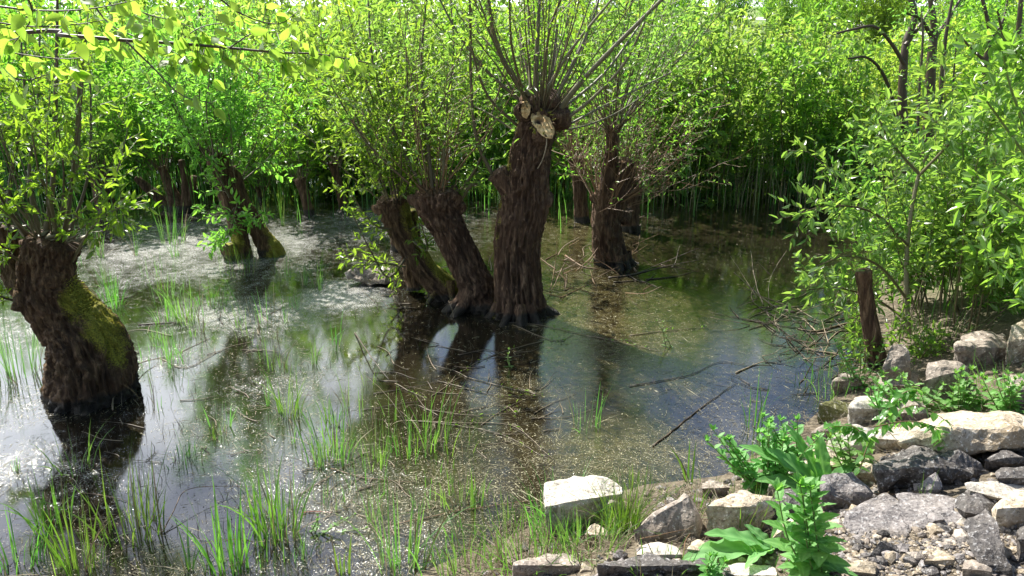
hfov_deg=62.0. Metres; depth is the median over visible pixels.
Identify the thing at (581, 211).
pollard willow
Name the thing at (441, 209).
pollard willow
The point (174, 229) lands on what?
reed tuft
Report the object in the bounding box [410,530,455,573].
reed tuft
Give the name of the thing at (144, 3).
willow shrub
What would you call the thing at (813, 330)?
fallen branch
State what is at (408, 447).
reed tuft
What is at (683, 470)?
reed tuft
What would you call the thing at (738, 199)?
reed tuft
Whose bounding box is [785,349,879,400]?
grass tuft
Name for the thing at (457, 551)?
reed tuft
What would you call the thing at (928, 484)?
rock
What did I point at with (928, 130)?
bank shrub
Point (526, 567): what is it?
rock
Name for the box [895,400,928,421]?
rock
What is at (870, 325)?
dead post
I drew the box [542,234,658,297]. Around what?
twig litter
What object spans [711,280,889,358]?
twig litter
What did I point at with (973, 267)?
bank shrub
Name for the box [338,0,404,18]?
willow shrub
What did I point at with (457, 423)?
fallen branch
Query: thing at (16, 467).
reed tuft
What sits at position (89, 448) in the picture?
reed tuft
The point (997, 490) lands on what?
rock
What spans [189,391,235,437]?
reed tuft
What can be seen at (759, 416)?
reed tuft
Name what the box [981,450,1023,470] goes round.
rock
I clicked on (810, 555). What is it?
leafy weed
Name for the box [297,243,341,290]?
reed tuft
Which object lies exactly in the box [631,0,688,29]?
willow shrub
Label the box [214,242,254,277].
reed tuft
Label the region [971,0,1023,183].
sapling
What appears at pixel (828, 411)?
rock
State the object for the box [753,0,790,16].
willow shrub
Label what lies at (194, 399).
twig litter
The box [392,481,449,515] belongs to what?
reed tuft
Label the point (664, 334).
leafy weed
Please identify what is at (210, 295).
reed tuft
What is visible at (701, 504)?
grass tuft
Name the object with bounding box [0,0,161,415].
pollard willow
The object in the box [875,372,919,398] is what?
rock
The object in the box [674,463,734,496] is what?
grass tuft
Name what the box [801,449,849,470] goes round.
rock
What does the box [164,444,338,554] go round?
reed tuft
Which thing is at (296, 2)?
sky
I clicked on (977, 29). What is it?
willow shrub
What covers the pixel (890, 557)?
gravel
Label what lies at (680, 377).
stick
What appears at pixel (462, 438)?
reed tuft
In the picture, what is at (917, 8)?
willow shrub
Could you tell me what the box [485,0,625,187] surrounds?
willow shrub
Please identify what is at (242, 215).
pollard willow
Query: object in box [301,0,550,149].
willow shrub
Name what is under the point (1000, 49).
bank shrub
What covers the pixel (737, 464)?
leafy weed
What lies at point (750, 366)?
stick
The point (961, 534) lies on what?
rubble
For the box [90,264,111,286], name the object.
reed tuft
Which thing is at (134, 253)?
reed tuft
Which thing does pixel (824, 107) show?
willow shrub
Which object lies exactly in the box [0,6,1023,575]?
ground
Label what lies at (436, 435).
reed tuft
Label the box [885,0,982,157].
sapling
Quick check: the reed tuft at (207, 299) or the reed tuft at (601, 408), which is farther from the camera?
the reed tuft at (207, 299)
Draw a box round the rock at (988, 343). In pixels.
[953,331,1006,366]
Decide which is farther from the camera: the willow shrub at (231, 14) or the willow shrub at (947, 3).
the willow shrub at (947, 3)
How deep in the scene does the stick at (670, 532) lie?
3.79 m
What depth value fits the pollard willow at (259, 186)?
11.68 m
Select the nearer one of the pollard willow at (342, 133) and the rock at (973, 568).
the rock at (973, 568)
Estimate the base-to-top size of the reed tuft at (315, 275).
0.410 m
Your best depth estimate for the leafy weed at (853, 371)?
5.96 m
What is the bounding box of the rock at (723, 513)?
[706,490,775,539]
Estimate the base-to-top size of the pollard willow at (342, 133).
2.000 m
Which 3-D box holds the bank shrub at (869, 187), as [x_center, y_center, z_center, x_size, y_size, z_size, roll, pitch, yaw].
[4.154,-0.818,8.546,1.975,1.579,1.640,0,18,0]
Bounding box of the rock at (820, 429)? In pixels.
[810,425,828,440]
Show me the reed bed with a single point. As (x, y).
(797, 194)
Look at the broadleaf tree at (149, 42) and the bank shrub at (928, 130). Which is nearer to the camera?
the broadleaf tree at (149, 42)
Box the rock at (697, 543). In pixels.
[687,539,704,551]
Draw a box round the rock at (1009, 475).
[995,466,1023,485]
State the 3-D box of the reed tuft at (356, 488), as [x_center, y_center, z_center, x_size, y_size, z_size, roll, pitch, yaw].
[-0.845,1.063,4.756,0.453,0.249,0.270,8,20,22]
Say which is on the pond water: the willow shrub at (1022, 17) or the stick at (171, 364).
the stick at (171, 364)
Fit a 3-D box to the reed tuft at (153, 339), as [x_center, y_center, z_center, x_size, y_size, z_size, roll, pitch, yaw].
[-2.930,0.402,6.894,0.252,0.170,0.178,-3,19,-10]
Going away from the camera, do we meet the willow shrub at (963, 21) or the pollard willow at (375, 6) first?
the pollard willow at (375, 6)
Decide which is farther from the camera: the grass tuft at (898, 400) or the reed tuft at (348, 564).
the grass tuft at (898, 400)
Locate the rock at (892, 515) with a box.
[843,493,916,537]
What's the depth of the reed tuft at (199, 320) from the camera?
7.17 m
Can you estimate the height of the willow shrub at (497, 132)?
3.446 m
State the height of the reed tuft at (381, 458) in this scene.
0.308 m
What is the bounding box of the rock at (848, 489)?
[820,472,872,510]
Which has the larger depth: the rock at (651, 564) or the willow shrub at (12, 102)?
the willow shrub at (12, 102)
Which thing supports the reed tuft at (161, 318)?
on the pond water
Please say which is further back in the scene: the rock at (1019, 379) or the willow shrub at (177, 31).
the willow shrub at (177, 31)
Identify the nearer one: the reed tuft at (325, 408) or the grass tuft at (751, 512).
the grass tuft at (751, 512)
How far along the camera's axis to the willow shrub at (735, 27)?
15.95 m
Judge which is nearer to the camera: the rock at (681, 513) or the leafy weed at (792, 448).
the rock at (681, 513)
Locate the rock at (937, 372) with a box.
[923,360,968,395]
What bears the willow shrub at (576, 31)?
in the pond water
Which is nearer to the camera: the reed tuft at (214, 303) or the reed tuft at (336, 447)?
the reed tuft at (336, 447)
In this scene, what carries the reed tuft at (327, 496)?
in the pond water
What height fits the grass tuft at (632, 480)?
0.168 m
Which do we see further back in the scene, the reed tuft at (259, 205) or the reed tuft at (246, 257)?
the reed tuft at (259, 205)
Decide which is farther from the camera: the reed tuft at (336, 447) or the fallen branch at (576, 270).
the fallen branch at (576, 270)
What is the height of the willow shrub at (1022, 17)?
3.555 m
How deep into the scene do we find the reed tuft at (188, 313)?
7.36 m
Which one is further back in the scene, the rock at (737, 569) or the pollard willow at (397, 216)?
the pollard willow at (397, 216)
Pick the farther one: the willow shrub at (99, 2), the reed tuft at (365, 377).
the willow shrub at (99, 2)
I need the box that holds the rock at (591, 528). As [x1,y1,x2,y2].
[585,523,609,547]
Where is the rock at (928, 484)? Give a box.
[921,472,941,493]
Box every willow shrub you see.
[0,0,105,187]
[0,0,194,196]
[0,0,225,148]
[0,15,45,181]
[4,0,49,19]
[91,0,255,186]
[95,0,163,25]
[104,0,325,108]
[153,0,372,184]
[173,0,367,115]
[220,0,283,27]
[228,0,532,200]
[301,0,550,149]
[303,0,439,57]
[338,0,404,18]
[361,0,539,191]
[423,0,602,127]
[460,0,496,24]
[477,0,822,198]
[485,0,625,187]
[491,0,674,147]
[523,0,593,26]
[586,0,850,208]
[598,0,767,137]
[602,0,644,27]
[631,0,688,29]
[649,1,816,175]
[674,0,707,26]
[706,0,760,25]
[711,12,849,142]
[713,0,926,196]
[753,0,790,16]
[761,0,815,43]
[778,11,985,185]
[795,0,838,31]
[795,0,866,48]
[806,12,952,133]
[816,0,887,32]
[825,6,979,153]
[844,0,917,50]
[886,0,1023,111]
[891,0,927,26]
[912,0,1023,99]
[924,0,978,21]
[951,0,1023,151]
[968,0,1022,28]
[1007,0,1023,62]
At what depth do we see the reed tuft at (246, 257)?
9.01 m
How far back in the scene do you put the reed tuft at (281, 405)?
5.70 m
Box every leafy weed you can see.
[309,512,367,536]
[504,347,512,367]
[656,319,672,346]
[696,550,729,575]
[705,421,827,495]
[759,411,840,471]
[762,471,857,575]
[826,422,878,472]
[834,338,884,389]
[864,381,913,415]
[871,371,946,407]
[879,365,1023,412]
[980,368,1023,414]
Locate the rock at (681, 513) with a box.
[633,493,701,542]
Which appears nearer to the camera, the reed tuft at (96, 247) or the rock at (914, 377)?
the rock at (914, 377)
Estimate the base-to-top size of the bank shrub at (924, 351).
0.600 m
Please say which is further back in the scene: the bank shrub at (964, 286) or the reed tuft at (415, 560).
the bank shrub at (964, 286)
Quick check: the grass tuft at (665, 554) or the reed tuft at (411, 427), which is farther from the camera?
the reed tuft at (411, 427)
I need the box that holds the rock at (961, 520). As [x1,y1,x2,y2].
[956,518,965,522]
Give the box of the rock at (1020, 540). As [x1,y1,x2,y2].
[1016,526,1023,562]
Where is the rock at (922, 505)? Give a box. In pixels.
[896,492,965,528]
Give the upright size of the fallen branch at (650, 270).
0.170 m
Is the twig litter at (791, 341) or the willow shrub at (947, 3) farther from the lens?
the willow shrub at (947, 3)
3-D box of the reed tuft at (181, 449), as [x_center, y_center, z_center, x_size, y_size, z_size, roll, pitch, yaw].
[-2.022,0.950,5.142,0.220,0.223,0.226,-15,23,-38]
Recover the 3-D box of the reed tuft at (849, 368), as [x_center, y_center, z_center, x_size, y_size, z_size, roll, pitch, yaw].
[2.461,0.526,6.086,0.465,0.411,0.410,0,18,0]
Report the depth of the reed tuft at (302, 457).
5.13 m
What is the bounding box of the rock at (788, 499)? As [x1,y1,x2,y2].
[772,489,806,520]
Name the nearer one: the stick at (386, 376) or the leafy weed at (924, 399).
the leafy weed at (924, 399)
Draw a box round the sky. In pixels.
[9,0,976,6]
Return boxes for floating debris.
[0,192,883,575]
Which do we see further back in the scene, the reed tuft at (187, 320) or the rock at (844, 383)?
the reed tuft at (187, 320)
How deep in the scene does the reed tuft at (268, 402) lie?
5.84 m
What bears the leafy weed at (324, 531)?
on the pond water
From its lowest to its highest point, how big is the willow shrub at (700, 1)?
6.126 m
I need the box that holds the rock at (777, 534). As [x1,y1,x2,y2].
[773,518,806,549]
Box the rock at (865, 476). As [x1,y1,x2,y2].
[856,458,877,482]
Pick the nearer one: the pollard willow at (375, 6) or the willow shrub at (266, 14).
the pollard willow at (375, 6)
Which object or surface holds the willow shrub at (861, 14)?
on the ground at (954, 490)
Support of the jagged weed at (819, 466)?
on the ground at (954, 490)
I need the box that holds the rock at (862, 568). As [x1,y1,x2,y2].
[848,560,877,575]
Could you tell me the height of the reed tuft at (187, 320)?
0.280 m
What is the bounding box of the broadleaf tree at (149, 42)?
[0,0,381,123]
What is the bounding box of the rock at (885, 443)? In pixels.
[875,429,900,451]
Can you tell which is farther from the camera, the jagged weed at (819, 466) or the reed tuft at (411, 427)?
the reed tuft at (411, 427)
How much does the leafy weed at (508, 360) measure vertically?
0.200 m
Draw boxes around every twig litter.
[81,305,286,462]
[301,445,526,556]
[365,337,591,444]
[367,253,492,317]
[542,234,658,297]
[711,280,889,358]
[712,302,879,394]
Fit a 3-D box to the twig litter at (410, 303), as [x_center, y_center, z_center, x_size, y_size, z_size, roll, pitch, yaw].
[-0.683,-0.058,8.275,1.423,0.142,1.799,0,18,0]
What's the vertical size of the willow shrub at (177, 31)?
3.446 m
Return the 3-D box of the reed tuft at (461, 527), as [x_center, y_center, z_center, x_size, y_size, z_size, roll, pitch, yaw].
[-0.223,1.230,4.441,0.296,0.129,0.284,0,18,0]
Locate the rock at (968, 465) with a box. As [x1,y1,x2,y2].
[941,449,988,482]
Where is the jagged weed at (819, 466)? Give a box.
[739,424,854,492]
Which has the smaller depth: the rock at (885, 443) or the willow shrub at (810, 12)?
the rock at (885, 443)
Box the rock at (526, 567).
[512,553,580,575]
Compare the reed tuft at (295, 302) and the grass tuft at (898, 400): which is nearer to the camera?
the grass tuft at (898, 400)
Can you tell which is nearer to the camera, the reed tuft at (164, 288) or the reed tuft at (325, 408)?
the reed tuft at (325, 408)
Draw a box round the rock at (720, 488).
[701,481,729,497]
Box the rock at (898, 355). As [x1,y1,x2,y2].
[882,344,910,381]
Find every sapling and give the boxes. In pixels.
[821,0,948,207]
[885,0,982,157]
[900,0,969,167]
[933,0,1023,143]
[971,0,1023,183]
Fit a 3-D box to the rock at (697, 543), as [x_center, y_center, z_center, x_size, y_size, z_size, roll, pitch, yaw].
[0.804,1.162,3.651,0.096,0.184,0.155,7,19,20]
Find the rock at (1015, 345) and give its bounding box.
[1005,319,1023,364]
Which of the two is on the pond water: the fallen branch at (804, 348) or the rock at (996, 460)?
the fallen branch at (804, 348)
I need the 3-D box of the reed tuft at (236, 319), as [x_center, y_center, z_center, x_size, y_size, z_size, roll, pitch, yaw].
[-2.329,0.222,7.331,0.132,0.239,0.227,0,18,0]
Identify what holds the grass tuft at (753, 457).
on the ground at (954, 490)
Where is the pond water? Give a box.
[0,131,913,575]
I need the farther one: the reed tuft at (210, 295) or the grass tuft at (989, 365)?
the reed tuft at (210, 295)
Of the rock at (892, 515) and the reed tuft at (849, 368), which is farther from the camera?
the reed tuft at (849, 368)
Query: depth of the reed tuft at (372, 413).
5.57 m
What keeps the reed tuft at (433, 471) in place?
in the pond water
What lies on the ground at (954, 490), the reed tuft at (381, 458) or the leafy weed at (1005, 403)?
the leafy weed at (1005, 403)
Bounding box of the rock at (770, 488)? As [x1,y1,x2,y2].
[767,484,790,498]
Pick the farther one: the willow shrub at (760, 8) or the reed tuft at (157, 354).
the willow shrub at (760, 8)
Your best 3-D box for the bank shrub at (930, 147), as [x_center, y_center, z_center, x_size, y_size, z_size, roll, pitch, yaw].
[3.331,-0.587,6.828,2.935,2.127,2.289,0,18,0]
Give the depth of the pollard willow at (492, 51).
12.56 m
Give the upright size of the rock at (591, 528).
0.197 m
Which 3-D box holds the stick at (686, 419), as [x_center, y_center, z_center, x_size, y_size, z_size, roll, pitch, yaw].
[1.248,0.837,5.758,0.022,0.010,1.202,14,23,36]
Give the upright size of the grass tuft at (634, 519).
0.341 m
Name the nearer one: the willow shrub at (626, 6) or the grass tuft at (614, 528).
the grass tuft at (614, 528)
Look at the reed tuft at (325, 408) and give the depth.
5.64 m
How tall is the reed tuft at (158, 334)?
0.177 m
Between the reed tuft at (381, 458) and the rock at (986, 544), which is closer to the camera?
the rock at (986, 544)
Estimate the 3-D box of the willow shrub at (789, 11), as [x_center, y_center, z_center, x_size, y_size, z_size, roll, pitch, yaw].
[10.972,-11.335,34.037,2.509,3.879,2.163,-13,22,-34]
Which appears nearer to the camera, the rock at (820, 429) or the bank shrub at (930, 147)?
the rock at (820, 429)
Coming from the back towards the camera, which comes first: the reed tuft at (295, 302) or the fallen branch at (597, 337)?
the reed tuft at (295, 302)
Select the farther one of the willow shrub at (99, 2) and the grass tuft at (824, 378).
the willow shrub at (99, 2)
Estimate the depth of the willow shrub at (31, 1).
51.36 m
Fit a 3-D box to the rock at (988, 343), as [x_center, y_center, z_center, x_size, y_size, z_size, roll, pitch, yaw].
[3.285,0.508,5.959,0.577,0.398,0.333,0,18,0]
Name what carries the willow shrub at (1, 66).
in the pond water
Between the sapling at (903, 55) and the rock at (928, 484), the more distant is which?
the sapling at (903, 55)
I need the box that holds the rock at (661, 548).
[636,542,682,559]
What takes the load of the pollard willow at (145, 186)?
on the pond water
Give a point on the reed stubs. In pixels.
(231, 477)
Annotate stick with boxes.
[80,486,255,532]
[103,296,175,328]
[112,338,248,410]
[298,458,541,524]
[354,333,442,409]
[630,362,753,385]
[640,528,691,557]
[652,384,734,446]
[735,358,772,372]
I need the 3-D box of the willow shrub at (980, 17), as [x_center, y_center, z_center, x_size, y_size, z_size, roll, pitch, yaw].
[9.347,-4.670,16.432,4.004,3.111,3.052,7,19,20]
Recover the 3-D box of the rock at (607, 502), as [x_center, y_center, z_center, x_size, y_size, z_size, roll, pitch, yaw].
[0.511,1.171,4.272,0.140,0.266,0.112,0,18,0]
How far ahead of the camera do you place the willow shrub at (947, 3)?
55.10 m
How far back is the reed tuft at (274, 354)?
6.48 m
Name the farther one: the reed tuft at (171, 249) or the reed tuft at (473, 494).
the reed tuft at (171, 249)
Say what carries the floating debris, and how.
on the pond water
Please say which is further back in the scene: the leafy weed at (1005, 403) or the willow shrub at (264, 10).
the willow shrub at (264, 10)
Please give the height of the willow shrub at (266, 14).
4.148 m
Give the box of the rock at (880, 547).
[869,541,898,557]
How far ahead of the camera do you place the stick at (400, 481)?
4.85 m
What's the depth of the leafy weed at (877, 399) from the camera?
5.27 m
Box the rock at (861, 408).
[847,396,887,424]
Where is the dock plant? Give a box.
[682,518,785,568]
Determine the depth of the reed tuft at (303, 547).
4.22 m
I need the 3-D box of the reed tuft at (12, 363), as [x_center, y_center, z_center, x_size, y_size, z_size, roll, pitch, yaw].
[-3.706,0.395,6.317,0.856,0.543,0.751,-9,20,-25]
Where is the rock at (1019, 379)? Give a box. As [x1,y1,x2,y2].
[1004,372,1023,409]
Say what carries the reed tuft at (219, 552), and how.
on the pond water
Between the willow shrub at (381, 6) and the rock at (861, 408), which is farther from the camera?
the willow shrub at (381, 6)
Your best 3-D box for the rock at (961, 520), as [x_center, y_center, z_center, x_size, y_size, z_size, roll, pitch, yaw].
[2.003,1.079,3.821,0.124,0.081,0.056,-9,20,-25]
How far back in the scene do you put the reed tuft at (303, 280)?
8.40 m
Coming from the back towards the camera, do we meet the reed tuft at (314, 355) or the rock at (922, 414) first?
the reed tuft at (314, 355)
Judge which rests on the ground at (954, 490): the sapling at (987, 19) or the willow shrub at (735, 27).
the sapling at (987, 19)
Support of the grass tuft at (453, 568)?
on the ground at (954, 490)
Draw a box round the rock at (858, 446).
[827,424,880,459]
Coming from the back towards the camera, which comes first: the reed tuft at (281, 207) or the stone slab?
the reed tuft at (281, 207)
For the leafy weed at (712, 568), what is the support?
on the ground at (954, 490)
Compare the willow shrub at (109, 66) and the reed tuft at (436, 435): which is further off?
the willow shrub at (109, 66)
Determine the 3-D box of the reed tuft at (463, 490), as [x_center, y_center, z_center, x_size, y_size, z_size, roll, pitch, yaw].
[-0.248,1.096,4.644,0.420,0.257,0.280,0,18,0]
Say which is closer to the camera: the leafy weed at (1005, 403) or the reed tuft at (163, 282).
the leafy weed at (1005, 403)
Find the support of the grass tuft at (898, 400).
on the ground at (954, 490)
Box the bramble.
[822,388,952,477]
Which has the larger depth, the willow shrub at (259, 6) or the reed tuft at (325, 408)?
the willow shrub at (259, 6)
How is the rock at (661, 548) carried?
on the ground at (954, 490)
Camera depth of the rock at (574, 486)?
4.24 m
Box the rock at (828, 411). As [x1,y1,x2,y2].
[817,400,848,423]
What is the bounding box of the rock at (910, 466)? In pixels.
[872,445,960,493]
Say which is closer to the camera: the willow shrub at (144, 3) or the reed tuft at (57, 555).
the reed tuft at (57, 555)
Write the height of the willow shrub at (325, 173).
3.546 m
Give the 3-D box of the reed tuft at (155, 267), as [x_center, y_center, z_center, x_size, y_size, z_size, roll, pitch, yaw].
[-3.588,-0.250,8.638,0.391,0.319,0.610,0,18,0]
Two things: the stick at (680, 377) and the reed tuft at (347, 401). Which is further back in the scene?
the stick at (680, 377)
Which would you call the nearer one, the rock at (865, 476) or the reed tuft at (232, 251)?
the rock at (865, 476)
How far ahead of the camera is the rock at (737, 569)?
3.46 m
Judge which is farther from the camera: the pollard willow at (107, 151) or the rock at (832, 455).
the pollard willow at (107, 151)
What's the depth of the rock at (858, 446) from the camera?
4.73 m
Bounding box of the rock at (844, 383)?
[831,373,861,394]
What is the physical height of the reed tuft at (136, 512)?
0.533 m
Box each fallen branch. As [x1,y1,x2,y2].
[395,340,554,462]
[509,322,709,350]
[549,242,616,297]
[608,246,698,286]
[731,253,830,321]
[758,319,848,383]
[790,319,860,354]
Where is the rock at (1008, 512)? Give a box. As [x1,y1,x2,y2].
[991,491,1023,528]
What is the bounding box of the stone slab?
[890,410,1023,455]
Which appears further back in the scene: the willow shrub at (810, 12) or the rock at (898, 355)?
the willow shrub at (810, 12)
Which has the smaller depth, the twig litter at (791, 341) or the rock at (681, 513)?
the rock at (681, 513)
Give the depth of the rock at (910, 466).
4.15 m
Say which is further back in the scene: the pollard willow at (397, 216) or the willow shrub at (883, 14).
the willow shrub at (883, 14)
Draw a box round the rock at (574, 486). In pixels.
[543,475,623,535]
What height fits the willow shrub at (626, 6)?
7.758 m
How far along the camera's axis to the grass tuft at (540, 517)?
4.24 m
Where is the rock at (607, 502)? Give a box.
[602,499,625,525]
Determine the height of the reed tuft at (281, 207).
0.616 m
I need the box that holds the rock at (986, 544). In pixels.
[964,508,1012,575]
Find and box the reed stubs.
[4,222,476,575]
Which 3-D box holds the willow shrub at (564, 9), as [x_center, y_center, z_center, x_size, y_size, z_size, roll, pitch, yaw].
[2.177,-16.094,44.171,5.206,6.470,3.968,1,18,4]
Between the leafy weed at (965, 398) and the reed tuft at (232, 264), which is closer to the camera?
the leafy weed at (965, 398)
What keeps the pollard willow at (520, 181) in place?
on the pond water
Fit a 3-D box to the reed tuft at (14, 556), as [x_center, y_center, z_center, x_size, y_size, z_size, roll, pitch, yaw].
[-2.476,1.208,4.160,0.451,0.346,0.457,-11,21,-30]
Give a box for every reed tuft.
[0,307,43,384]
[0,467,84,537]
[0,502,53,575]
[10,454,25,471]
[11,436,172,571]
[12,471,141,575]
[32,420,112,488]
[84,226,103,255]
[85,262,152,307]
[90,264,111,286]
[119,263,196,305]
[123,222,143,255]
[126,368,200,410]
[135,326,161,346]
[138,339,201,366]
[140,247,177,279]
[145,307,190,324]
[146,278,203,323]
[146,323,174,339]
[147,202,197,244]
[148,327,180,359]
[150,321,202,363]
[150,471,254,575]
[153,274,202,293]
[153,423,196,462]
[154,271,172,290]
[160,237,177,256]
[161,297,171,321]
[162,328,177,368]
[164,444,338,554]
[166,442,203,469]
[168,303,193,325]
[172,294,204,325]
[176,336,185,355]
[176,522,203,573]
[186,272,230,308]
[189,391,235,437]
[191,286,232,317]
[193,301,212,332]
[201,287,223,305]
[208,421,236,439]
[211,235,245,261]
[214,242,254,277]
[223,297,282,346]
[228,525,306,575]
[229,283,282,325]
[231,308,242,326]
[234,241,259,268]
[235,485,277,538]
[238,359,324,421]
[248,193,273,218]
[254,323,296,366]
[256,373,282,406]
[264,245,290,276]
[268,342,320,372]
[275,181,312,225]
[278,396,373,470]
[279,297,287,321]
[289,292,301,308]
[295,524,317,560]
[296,425,331,468]
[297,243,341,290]
[300,267,311,285]
[301,336,321,364]
[302,252,320,286]
[302,477,350,511]
[310,442,329,468]
[312,308,344,348]
[313,399,349,426]
[320,395,336,419]
[322,452,386,507]
[328,529,351,575]
[329,374,348,407]
[336,479,483,575]
[344,385,401,439]
[344,418,398,480]
[357,363,380,385]
[360,484,385,523]
[371,376,461,453]
[377,424,437,463]
[387,405,434,450]
[388,428,431,460]
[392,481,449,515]
[404,449,455,495]
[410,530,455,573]
[425,395,481,455]
[425,466,500,509]
[427,530,479,564]
[434,450,493,508]
[443,510,494,544]
[468,463,484,507]
[559,387,619,431]
[671,441,695,482]
[717,173,765,207]
[738,369,779,429]
[823,341,885,375]
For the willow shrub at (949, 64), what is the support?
in the pond water
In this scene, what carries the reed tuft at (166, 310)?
on the pond water
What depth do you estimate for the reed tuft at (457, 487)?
4.76 m
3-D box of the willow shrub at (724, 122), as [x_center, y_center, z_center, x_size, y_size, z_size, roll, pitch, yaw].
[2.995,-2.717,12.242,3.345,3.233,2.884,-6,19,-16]
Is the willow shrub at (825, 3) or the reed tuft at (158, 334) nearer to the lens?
the reed tuft at (158, 334)
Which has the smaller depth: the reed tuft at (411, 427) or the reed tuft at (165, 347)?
the reed tuft at (411, 427)
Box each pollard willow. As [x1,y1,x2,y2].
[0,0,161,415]
[14,47,152,213]
[68,43,205,212]
[99,0,341,260]
[213,80,317,201]
[234,0,495,303]
[247,46,345,215]
[251,0,498,251]
[260,43,377,209]
[314,0,558,316]
[316,73,382,184]
[373,0,751,270]
[386,0,678,326]
[431,47,516,158]
[475,2,646,222]
[551,32,733,232]
[609,30,711,181]
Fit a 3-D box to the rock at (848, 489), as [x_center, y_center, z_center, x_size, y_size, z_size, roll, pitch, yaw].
[1.621,1.034,4.226,0.271,0.268,0.251,0,18,0]
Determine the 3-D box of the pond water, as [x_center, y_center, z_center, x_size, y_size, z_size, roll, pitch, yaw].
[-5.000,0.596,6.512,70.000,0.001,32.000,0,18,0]
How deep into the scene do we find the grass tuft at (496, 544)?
3.94 m
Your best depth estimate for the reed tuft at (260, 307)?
7.41 m
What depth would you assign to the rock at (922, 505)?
3.91 m
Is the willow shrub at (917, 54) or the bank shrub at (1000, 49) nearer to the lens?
the bank shrub at (1000, 49)
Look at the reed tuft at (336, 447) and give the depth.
5.14 m
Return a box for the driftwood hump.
[344,265,395,284]
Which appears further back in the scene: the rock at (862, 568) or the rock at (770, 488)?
the rock at (770, 488)
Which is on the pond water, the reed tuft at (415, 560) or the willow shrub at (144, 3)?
the reed tuft at (415, 560)
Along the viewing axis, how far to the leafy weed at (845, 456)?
4.46 m
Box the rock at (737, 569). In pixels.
[718,563,777,575]
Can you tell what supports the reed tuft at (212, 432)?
on the pond water
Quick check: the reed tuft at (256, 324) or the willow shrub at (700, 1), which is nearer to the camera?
the reed tuft at (256, 324)
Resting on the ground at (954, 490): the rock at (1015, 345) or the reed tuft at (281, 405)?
the rock at (1015, 345)
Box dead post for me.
[854,268,886,369]
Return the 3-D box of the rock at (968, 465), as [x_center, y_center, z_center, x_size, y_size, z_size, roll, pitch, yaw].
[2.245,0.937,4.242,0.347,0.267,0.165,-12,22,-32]
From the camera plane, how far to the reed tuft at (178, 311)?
7.41 m
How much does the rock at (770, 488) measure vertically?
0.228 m
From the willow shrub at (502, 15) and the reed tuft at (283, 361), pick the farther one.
the willow shrub at (502, 15)
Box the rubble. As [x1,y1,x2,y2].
[481,444,1023,575]
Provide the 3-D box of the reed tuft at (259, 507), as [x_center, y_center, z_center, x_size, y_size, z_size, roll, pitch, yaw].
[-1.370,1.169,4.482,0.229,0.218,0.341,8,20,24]
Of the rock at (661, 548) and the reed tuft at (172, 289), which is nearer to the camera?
the rock at (661, 548)
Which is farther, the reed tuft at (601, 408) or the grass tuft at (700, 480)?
the reed tuft at (601, 408)
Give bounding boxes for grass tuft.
[393,510,516,575]
[445,504,612,575]
[447,489,546,548]
[513,460,614,551]
[520,495,642,567]
[539,466,707,547]
[586,460,691,508]
[613,526,701,575]
[660,481,713,514]
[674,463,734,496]
[705,471,783,529]
[713,413,827,462]
[742,533,788,572]
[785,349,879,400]
[849,370,962,417]
[880,299,1003,352]
[917,475,936,493]
[961,342,1022,389]
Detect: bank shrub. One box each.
[768,84,1023,338]
[781,34,1023,332]
[814,122,1021,259]
[839,294,953,378]
[854,138,1023,313]
[905,86,1023,201]
[945,15,1023,307]
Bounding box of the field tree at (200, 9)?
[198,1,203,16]
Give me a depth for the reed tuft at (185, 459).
5.11 m
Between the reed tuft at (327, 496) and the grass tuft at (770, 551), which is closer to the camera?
the grass tuft at (770, 551)
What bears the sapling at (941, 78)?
on the ground at (954, 490)
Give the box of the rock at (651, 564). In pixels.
[597,552,706,575]
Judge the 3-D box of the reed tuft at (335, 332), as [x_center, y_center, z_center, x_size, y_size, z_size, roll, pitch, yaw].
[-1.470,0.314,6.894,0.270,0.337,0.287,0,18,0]
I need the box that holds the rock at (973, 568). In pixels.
[962,560,992,575]
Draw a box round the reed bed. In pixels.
[0,105,1015,232]
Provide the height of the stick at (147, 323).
0.015 m
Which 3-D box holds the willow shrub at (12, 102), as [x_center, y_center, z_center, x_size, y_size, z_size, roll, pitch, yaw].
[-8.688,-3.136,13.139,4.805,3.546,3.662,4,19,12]
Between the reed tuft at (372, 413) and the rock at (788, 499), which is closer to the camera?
the rock at (788, 499)
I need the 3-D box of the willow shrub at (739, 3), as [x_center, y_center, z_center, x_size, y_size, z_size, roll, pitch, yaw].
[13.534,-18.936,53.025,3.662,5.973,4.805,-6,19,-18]
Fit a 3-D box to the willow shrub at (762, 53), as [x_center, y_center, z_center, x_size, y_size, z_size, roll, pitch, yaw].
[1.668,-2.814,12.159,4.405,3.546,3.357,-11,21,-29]
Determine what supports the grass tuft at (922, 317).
on the ground at (954, 490)
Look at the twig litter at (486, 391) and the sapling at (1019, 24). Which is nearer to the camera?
the twig litter at (486, 391)
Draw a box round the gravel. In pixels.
[823,499,1023,575]
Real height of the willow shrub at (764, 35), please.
2.815 m
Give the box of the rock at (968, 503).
[954,490,994,518]
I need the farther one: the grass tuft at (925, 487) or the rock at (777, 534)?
the grass tuft at (925, 487)
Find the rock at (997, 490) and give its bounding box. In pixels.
[965,481,1023,499]
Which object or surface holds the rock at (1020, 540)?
on the ground at (954, 490)
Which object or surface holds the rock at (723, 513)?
on the ground at (954, 490)
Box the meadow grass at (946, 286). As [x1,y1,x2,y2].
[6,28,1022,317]
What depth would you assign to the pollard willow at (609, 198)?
8.59 m
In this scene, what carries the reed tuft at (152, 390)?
on the pond water
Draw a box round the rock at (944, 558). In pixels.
[923,549,955,568]

